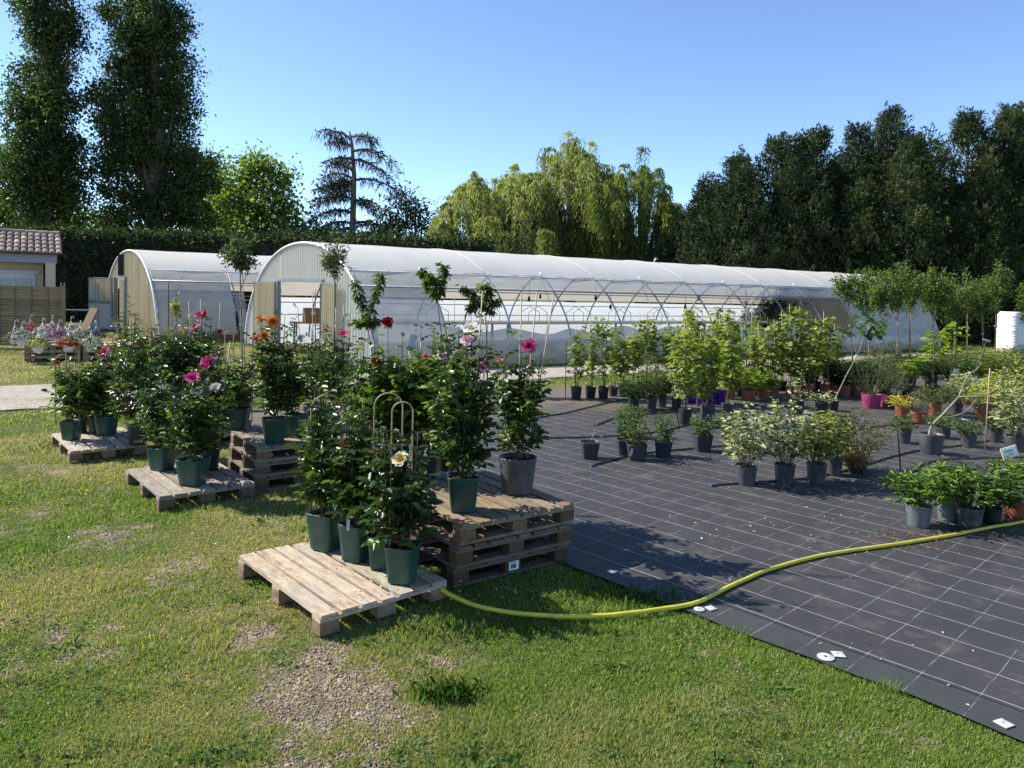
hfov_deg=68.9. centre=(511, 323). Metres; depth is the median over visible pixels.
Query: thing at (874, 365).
potted shrub
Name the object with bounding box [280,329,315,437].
potted rose
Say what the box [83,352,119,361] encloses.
wooden pallet
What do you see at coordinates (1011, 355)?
potted shrub
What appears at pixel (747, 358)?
potted vine
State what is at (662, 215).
willow tree
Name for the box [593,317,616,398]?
potted vine
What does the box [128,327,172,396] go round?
potted rose
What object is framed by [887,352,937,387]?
potted shrub
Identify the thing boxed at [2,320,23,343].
hanging basket
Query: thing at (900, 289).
laurel standard
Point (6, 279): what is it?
door
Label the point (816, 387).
potted vine
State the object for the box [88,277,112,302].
door
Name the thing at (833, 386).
potted shrub
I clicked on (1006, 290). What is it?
laurel standard
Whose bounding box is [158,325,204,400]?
potted rose
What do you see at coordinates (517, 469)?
potted rose
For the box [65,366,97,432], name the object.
potted rose
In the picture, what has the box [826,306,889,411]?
leaning fig
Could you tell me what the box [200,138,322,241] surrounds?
plane tree
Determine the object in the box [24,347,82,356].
wooden pallet
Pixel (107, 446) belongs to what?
wooden pallet
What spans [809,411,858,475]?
variegated shrub
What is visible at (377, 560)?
potted rose
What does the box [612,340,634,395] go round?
potted vine
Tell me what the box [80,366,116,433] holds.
potted rose
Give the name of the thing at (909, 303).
laurel standard
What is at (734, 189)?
conifer tree
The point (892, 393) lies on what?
potted shrub
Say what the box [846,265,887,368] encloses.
laurel standard
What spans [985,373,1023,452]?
variegated shrub
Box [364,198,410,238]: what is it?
pine tree
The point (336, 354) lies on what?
potted rose
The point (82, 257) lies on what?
clipped hedge
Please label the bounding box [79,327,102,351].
hanging basket
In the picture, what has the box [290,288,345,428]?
potted rose
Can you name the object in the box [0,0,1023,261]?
sky
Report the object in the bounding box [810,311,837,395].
potted vine
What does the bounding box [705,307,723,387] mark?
potted vine
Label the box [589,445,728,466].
irrigation pipe
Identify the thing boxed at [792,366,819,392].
potted shrub
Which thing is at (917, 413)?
potted shrub
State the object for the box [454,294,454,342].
plant cane
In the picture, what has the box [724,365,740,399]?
potted shrub
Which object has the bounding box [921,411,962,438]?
potted shrub
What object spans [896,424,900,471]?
plant cane
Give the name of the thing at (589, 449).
potted twigs
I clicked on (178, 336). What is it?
potted rose
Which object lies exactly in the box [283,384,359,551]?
potted rose
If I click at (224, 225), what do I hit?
dark shrub
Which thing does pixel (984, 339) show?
hanging label
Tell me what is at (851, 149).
conifer tree
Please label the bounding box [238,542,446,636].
wooden pallet
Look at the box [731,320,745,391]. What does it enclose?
potted vine
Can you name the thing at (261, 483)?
wooden pallet
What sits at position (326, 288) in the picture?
door
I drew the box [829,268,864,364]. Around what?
laurel standard
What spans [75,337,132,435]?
potted rose
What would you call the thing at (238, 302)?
foam tray pile
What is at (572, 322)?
growing table
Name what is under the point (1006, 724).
fixing washer
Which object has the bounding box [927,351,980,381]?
potted shrub
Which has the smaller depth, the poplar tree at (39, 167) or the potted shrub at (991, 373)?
the potted shrub at (991, 373)
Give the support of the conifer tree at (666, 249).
on the ground at (128, 533)
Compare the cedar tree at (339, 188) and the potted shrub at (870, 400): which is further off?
the cedar tree at (339, 188)
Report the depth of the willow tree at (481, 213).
44.30 m
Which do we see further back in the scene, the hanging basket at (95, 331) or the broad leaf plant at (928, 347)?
the hanging basket at (95, 331)
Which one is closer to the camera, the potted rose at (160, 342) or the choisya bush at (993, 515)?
the choisya bush at (993, 515)
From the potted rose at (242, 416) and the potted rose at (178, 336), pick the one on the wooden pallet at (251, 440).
the potted rose at (242, 416)
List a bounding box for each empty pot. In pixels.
[880,393,888,406]
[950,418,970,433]
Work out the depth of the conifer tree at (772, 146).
39.94 m
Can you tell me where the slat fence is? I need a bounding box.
[0,285,65,345]
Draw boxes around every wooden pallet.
[24,341,88,350]
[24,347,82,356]
[24,354,82,361]
[51,427,147,461]
[83,341,132,350]
[83,347,118,356]
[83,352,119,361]
[125,463,254,509]
[153,426,230,447]
[154,408,250,433]
[228,457,330,491]
[229,444,327,476]
[231,428,345,461]
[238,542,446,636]
[379,521,568,587]
[391,514,570,568]
[407,470,573,545]
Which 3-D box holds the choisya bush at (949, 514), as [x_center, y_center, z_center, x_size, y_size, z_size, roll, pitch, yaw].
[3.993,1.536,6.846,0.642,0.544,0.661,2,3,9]
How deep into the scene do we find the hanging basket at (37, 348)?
16.12 m
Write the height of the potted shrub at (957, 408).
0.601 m
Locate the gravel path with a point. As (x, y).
(21, 396)
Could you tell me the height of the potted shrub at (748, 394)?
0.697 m
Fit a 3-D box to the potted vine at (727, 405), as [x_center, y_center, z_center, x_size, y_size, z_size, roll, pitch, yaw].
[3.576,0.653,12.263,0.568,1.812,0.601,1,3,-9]
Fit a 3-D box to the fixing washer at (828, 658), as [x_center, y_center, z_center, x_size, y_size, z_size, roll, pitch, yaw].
[1.748,1.855,4.161,0.092,0.008,0.091,3,3,33]
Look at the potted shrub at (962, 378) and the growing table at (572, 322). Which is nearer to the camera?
the potted shrub at (962, 378)
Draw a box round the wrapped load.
[996,311,1023,352]
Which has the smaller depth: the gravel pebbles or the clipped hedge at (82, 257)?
the gravel pebbles
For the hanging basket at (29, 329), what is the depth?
20.11 m
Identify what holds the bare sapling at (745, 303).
on the ground cover sheet
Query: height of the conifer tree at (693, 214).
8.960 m
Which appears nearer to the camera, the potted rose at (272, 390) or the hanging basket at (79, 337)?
the potted rose at (272, 390)
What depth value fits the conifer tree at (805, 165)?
37.88 m
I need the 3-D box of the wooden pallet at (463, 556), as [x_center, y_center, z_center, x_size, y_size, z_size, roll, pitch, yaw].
[-0.308,1.538,5.768,1.000,0.146,1.223,0,3,-35]
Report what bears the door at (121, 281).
in the polytunnel greenhouse at (142, 279)
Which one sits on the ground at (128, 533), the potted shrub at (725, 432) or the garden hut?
the garden hut
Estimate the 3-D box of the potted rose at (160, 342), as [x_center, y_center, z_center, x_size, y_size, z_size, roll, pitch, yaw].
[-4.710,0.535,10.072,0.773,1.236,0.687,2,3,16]
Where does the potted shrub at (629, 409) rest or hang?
on the ground cover sheet
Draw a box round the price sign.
[1000,445,1018,468]
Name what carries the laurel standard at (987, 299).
on the ground cover sheet
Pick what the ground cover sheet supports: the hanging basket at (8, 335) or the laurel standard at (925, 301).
the laurel standard at (925, 301)
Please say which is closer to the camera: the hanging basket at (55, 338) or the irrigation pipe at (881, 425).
the irrigation pipe at (881, 425)
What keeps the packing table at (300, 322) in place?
on the ground at (128, 533)
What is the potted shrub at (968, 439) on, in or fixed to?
on the ground cover sheet
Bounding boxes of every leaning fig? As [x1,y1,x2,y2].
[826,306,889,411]
[918,358,1010,454]
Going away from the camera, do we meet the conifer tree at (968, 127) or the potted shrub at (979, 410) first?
the potted shrub at (979, 410)
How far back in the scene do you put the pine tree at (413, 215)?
57.29 m
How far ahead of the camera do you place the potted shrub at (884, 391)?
15.57 m
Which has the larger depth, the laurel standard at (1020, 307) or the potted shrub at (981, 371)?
the laurel standard at (1020, 307)
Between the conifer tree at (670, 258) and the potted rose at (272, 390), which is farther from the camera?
the conifer tree at (670, 258)
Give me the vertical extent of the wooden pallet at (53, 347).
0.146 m
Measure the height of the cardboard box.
0.460 m
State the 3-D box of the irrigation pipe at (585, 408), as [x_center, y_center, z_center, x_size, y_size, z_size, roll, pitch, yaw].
[1.481,1.448,13.165,0.256,0.022,3.687,4,3,41]
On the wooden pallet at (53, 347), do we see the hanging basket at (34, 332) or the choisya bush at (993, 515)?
the hanging basket at (34, 332)
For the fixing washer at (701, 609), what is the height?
0.008 m
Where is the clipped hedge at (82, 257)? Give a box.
[0,220,497,321]
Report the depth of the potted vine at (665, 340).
15.19 m
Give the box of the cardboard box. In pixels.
[302,308,319,321]
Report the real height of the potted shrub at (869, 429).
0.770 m
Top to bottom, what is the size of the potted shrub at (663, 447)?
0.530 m
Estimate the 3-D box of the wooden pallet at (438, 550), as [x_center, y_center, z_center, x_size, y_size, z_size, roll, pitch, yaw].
[-0.331,1.682,5.802,1.000,0.145,1.226,0,3,-35]
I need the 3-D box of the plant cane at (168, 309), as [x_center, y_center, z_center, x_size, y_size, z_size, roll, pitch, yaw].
[-5.954,0.285,12.934,0.017,1.991,0.016,2,3,0]
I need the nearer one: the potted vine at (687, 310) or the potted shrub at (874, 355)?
the potted vine at (687, 310)
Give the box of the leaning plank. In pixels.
[77,308,97,335]
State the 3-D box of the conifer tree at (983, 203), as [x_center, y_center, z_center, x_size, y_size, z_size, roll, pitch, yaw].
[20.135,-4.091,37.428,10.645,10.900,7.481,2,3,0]
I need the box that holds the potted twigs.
[580,417,604,459]
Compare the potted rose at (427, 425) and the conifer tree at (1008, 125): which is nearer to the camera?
the potted rose at (427, 425)
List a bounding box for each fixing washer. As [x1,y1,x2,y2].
[694,607,704,611]
[705,605,716,610]
[817,653,834,660]
[831,651,845,657]
[993,718,1014,728]
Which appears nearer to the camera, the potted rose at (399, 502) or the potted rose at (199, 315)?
the potted rose at (399, 502)
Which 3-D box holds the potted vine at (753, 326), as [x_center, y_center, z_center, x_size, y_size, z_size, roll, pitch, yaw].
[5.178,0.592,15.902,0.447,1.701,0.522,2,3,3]
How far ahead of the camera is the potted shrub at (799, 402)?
12.82 m
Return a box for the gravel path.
[0,351,999,409]
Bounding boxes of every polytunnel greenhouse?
[88,249,479,340]
[245,241,941,368]
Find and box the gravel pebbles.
[0,514,798,767]
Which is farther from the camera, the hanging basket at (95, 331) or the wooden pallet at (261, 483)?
the hanging basket at (95, 331)
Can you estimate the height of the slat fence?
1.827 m
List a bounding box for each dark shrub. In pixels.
[187,218,335,240]
[286,219,412,239]
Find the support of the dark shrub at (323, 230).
on the ground at (128, 533)
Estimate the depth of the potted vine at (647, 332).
15.37 m
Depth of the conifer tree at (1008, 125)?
38.01 m
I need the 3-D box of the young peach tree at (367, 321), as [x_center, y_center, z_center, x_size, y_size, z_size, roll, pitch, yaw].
[-2.774,0.153,14.290,0.767,2.302,0.447,2,3,0]
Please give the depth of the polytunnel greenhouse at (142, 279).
26.88 m
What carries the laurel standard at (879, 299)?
on the ground cover sheet
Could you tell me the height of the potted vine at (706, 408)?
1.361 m
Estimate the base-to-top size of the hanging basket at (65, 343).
0.552 m
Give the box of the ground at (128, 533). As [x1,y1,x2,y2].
[0,299,1023,767]
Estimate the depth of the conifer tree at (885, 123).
39.63 m
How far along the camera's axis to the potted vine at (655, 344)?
15.29 m
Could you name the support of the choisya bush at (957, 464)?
on the ground cover sheet
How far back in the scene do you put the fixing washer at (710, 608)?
4.76 m
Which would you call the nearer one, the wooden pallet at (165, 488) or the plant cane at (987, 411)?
the wooden pallet at (165, 488)
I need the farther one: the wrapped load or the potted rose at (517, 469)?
the wrapped load
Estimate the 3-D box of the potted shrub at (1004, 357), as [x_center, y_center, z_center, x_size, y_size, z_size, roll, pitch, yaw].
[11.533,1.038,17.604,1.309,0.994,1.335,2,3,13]
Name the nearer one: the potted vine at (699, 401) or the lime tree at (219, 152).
the potted vine at (699, 401)
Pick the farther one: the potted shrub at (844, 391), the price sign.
the potted shrub at (844, 391)
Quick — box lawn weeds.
[0,453,848,767]
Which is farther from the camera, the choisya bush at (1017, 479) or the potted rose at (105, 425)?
the potted rose at (105, 425)
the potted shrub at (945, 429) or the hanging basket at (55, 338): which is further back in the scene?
the hanging basket at (55, 338)
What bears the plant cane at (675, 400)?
on the ground cover sheet
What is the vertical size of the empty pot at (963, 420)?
0.218 m
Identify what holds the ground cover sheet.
on the ground at (128, 533)
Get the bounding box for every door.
[0,272,34,324]
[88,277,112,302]
[88,302,112,329]
[119,279,124,332]
[253,281,276,345]
[319,282,333,362]
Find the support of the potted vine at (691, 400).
on the ground cover sheet
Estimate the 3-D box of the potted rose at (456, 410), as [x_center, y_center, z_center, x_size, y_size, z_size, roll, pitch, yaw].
[-0.346,0.547,5.340,0.679,1.573,0.627,2,3,0]
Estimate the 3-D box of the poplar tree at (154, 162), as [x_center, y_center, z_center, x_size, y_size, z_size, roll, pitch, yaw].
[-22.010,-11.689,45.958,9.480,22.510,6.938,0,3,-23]
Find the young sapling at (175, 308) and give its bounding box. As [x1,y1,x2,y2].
[169,289,183,386]
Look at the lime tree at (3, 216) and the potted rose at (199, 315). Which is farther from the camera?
the lime tree at (3, 216)
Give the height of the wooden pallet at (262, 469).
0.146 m
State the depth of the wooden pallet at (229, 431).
9.41 m
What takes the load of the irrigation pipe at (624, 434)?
on the ground cover sheet
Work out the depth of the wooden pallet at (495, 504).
5.46 m
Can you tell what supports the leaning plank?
on the ground at (128, 533)
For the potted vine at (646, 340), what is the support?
on the ground cover sheet
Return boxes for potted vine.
[565,326,588,399]
[583,312,602,398]
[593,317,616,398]
[604,326,628,396]
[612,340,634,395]
[624,330,645,391]
[630,314,653,391]
[637,319,658,385]
[644,324,667,392]
[659,317,680,392]
[665,325,688,408]
[667,313,706,424]
[675,321,705,402]
[683,305,705,388]
[688,338,725,423]
[691,333,712,405]
[698,321,726,402]
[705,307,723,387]
[707,311,736,402]
[714,308,744,418]
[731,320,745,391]
[733,329,754,396]
[743,325,773,394]
[744,311,762,388]
[760,323,792,393]
[761,317,780,390]
[773,310,794,390]
[777,303,808,395]
[793,306,812,389]
[795,317,828,396]
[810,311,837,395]
[811,317,826,390]
[831,323,846,362]
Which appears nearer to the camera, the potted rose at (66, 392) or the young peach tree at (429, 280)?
the potted rose at (66, 392)
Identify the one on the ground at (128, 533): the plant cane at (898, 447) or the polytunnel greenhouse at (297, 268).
the polytunnel greenhouse at (297, 268)
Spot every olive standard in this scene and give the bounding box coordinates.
[214,231,260,405]
[318,235,351,394]
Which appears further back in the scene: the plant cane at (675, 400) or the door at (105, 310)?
the door at (105, 310)
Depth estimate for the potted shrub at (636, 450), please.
8.96 m
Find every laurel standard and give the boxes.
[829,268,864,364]
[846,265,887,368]
[863,266,899,372]
[882,262,924,377]
[897,262,928,375]
[917,273,945,372]
[920,261,954,379]
[940,269,977,375]
[953,271,987,373]
[964,274,1005,375]
[976,258,1015,373]
[1014,280,1023,375]
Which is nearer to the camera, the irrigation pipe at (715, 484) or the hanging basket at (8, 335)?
the irrigation pipe at (715, 484)
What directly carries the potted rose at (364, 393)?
on the wooden pallet at (495, 504)
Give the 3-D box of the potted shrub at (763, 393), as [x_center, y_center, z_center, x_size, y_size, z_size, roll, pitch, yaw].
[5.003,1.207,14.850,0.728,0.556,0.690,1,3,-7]
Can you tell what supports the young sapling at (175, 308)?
on the gravel path
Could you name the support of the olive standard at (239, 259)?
on the ground cover sheet
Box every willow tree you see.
[424,163,568,299]
[504,130,625,301]
[571,146,687,303]
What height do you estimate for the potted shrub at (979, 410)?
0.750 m
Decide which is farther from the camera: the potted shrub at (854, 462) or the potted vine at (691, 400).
the potted vine at (691, 400)
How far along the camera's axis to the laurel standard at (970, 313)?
20.87 m
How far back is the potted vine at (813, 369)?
15.17 m
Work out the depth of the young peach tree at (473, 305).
14.42 m
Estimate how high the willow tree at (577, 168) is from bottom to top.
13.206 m
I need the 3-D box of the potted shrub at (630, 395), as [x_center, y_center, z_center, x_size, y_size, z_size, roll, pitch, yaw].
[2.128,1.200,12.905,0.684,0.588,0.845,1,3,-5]
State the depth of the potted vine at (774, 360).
15.47 m
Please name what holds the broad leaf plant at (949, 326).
on the ground cover sheet
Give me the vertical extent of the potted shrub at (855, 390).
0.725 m
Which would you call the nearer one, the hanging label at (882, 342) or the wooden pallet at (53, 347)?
the hanging label at (882, 342)
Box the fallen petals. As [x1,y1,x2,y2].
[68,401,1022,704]
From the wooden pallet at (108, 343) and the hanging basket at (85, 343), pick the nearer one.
the hanging basket at (85, 343)
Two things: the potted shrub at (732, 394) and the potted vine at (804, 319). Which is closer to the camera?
the potted shrub at (732, 394)
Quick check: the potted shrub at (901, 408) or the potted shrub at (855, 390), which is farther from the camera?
the potted shrub at (855, 390)
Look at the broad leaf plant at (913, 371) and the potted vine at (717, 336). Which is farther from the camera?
the broad leaf plant at (913, 371)
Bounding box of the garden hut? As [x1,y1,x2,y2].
[0,228,61,327]
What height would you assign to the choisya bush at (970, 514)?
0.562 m
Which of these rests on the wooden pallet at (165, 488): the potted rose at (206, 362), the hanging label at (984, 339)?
the potted rose at (206, 362)
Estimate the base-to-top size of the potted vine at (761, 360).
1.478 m
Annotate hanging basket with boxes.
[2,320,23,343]
[9,321,33,345]
[17,316,42,337]
[25,328,51,352]
[30,318,54,340]
[40,315,64,339]
[48,320,67,341]
[55,327,79,351]
[60,316,80,338]
[69,321,91,343]
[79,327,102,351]
[86,320,106,339]
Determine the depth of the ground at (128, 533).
4.29 m
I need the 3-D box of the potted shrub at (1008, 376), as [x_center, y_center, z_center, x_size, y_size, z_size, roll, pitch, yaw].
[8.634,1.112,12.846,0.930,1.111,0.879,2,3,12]
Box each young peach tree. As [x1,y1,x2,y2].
[347,273,387,370]
[415,262,451,346]
[455,282,501,393]
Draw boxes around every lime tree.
[0,194,109,231]
[184,140,243,232]
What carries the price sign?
in the choisya bush at (1017, 479)
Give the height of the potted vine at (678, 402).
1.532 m
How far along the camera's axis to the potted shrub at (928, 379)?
17.53 m
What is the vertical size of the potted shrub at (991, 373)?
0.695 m
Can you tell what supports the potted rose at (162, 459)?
on the wooden pallet at (165, 488)
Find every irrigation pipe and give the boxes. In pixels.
[535,397,646,417]
[541,417,750,437]
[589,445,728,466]
[594,413,655,425]
[710,432,1023,486]
[789,421,943,442]
[912,456,1023,472]
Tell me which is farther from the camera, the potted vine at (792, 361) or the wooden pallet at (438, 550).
the potted vine at (792, 361)
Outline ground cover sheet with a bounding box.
[249,357,1023,740]
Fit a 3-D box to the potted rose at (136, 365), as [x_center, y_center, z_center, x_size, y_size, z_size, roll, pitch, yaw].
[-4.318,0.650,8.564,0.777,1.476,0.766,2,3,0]
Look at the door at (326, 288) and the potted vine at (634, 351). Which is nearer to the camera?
the potted vine at (634, 351)
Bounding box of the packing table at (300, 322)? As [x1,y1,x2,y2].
[293,321,318,346]
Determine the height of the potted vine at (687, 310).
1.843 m
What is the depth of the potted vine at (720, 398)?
13.96 m
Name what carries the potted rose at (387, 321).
on the wooden pallet at (495, 504)
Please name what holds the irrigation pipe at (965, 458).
on the ground cover sheet
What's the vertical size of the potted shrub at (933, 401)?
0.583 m
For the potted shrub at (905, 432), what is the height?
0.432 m
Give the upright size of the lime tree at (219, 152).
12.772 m
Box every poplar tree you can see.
[0,0,104,231]
[71,0,235,234]
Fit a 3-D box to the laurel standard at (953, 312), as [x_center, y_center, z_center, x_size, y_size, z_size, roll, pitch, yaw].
[11.999,-0.027,20.221,0.908,2.918,1.074,3,3,26]
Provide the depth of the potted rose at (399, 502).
4.71 m
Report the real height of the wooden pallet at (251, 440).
0.145 m
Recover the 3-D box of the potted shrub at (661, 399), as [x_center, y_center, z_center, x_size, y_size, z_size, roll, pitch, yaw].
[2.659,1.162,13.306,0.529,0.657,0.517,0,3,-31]
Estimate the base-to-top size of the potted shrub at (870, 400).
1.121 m
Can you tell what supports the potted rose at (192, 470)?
on the wooden pallet at (165, 488)
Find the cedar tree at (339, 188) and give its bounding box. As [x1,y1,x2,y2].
[301,126,414,238]
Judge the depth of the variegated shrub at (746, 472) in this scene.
7.90 m
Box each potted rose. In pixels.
[38,348,99,439]
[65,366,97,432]
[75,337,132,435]
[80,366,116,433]
[90,294,141,414]
[98,316,172,445]
[121,365,186,470]
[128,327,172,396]
[142,318,190,409]
[153,371,227,486]
[155,313,199,388]
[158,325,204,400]
[178,339,237,470]
[182,299,227,393]
[208,330,259,429]
[241,311,305,442]
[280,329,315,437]
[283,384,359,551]
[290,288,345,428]
[303,305,359,434]
[321,395,387,563]
[330,337,408,471]
[347,392,413,569]
[354,316,436,470]
[357,401,444,584]
[386,323,464,478]
[406,321,494,471]
[418,291,509,512]
[486,292,555,495]
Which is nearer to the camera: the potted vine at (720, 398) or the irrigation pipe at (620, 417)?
the irrigation pipe at (620, 417)
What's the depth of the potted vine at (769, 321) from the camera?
16.08 m
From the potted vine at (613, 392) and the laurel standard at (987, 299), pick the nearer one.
the potted vine at (613, 392)
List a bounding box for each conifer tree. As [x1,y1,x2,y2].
[635,211,695,303]
[662,237,751,303]
[670,177,754,304]
[676,149,835,327]
[719,131,862,305]
[749,122,908,326]
[809,133,1023,344]
[820,120,899,261]
[839,100,962,339]
[851,105,1023,344]
[927,100,1023,341]
[978,144,1023,325]
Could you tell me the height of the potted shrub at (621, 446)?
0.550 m
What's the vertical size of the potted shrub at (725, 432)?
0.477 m
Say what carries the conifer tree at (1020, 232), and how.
on the ground at (128, 533)
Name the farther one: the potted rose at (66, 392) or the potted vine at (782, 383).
the potted vine at (782, 383)
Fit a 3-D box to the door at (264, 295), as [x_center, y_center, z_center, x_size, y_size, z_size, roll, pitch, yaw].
[-7.572,-0.259,22.833,0.068,2.070,1.686,-1,3,-40]
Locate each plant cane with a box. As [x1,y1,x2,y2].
[168,283,168,388]
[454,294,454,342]
[565,341,566,399]
[670,373,679,428]
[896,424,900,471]
[984,368,990,452]
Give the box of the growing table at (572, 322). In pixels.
[445,321,794,331]
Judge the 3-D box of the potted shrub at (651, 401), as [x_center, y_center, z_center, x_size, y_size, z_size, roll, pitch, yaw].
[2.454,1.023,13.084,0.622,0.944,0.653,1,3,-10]
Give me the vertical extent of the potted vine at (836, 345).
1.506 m
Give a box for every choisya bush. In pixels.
[878,467,958,528]
[912,460,988,521]
[921,455,990,502]
[926,461,1006,528]
[965,476,1023,524]
[978,456,1023,519]
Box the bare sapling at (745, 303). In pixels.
[738,291,753,382]
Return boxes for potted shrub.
[613,376,656,409]
[613,401,648,435]
[613,412,638,455]
[622,418,653,460]
[634,355,669,408]
[648,412,678,457]
[649,373,672,407]
[687,414,718,451]
[717,411,738,444]
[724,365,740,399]
[729,365,772,400]
[750,371,784,398]
[786,367,806,414]
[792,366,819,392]
[804,390,836,415]
[816,356,851,394]
[825,359,862,396]
[835,349,908,408]
[835,404,899,470]
[841,447,874,473]
[846,361,874,395]
[856,358,885,392]
[860,338,911,375]
[865,348,920,407]
[871,370,905,394]
[886,393,920,417]
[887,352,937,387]
[887,413,919,443]
[903,397,936,423]
[910,383,957,415]
[911,352,957,385]
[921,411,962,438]
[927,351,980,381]
[934,380,978,413]
[942,370,989,404]
[949,418,989,447]
[953,344,1006,385]
[954,376,1013,419]
[971,347,1023,379]
[976,412,1011,442]
[977,369,1021,404]
[980,355,1023,418]
[995,344,1023,386]
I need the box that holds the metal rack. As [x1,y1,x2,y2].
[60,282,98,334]
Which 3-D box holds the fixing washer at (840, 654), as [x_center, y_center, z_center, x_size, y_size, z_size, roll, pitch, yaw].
[1.835,1.855,4.196,0.064,0.008,0.064,2,3,4]
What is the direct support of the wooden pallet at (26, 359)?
on the ground at (128, 533)
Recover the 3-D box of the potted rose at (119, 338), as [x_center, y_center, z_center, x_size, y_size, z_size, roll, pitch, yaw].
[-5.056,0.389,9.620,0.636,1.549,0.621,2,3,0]
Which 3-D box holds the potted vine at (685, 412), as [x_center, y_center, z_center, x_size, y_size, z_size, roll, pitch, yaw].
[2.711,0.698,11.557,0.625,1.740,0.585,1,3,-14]
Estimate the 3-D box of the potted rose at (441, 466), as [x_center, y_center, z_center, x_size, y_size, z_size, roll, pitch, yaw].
[-0.551,0.626,6.500,0.774,1.303,0.637,0,3,-34]
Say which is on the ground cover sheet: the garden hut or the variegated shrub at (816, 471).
the variegated shrub at (816, 471)
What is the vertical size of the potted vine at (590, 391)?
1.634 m
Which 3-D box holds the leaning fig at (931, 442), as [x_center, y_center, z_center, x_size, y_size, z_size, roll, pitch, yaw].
[5.968,1.089,9.803,1.145,1.281,0.333,2,3,4]
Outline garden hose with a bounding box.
[417,520,1023,618]
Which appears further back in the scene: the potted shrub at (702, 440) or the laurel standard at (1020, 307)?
the laurel standard at (1020, 307)
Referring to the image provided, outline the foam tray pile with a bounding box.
[231,293,246,312]
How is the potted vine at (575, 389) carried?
on the ground cover sheet
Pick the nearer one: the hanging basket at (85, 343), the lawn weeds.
the lawn weeds
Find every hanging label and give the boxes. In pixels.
[877,341,887,388]
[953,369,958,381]
[972,338,990,377]
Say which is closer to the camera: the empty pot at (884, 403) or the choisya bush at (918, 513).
the choisya bush at (918, 513)
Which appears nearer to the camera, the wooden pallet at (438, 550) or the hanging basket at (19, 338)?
the wooden pallet at (438, 550)
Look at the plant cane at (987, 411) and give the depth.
9.95 m
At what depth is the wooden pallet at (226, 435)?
9.38 m
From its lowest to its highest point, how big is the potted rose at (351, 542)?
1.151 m
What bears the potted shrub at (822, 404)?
on the ground cover sheet
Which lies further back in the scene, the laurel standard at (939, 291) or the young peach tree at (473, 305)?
the laurel standard at (939, 291)
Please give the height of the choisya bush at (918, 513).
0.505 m
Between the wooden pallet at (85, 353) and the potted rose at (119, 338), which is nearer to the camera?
the potted rose at (119, 338)
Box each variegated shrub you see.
[717,397,780,485]
[749,385,823,484]
[789,408,850,483]
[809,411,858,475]
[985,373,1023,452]
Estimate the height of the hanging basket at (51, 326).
0.639 m
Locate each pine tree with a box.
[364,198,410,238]
[375,180,435,240]
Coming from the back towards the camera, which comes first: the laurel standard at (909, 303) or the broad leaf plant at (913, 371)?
the laurel standard at (909, 303)
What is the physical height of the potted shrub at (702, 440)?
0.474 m
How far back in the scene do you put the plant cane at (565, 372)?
13.89 m
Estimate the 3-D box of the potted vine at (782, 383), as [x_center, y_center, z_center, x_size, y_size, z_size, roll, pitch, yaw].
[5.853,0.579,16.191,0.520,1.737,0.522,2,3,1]
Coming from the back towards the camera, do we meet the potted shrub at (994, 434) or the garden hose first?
the potted shrub at (994, 434)
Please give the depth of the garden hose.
4.85 m
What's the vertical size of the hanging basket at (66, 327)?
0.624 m
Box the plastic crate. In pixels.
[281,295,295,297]
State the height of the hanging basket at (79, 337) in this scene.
0.586 m
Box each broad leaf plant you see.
[893,358,920,395]
[917,331,951,394]
[940,320,970,392]

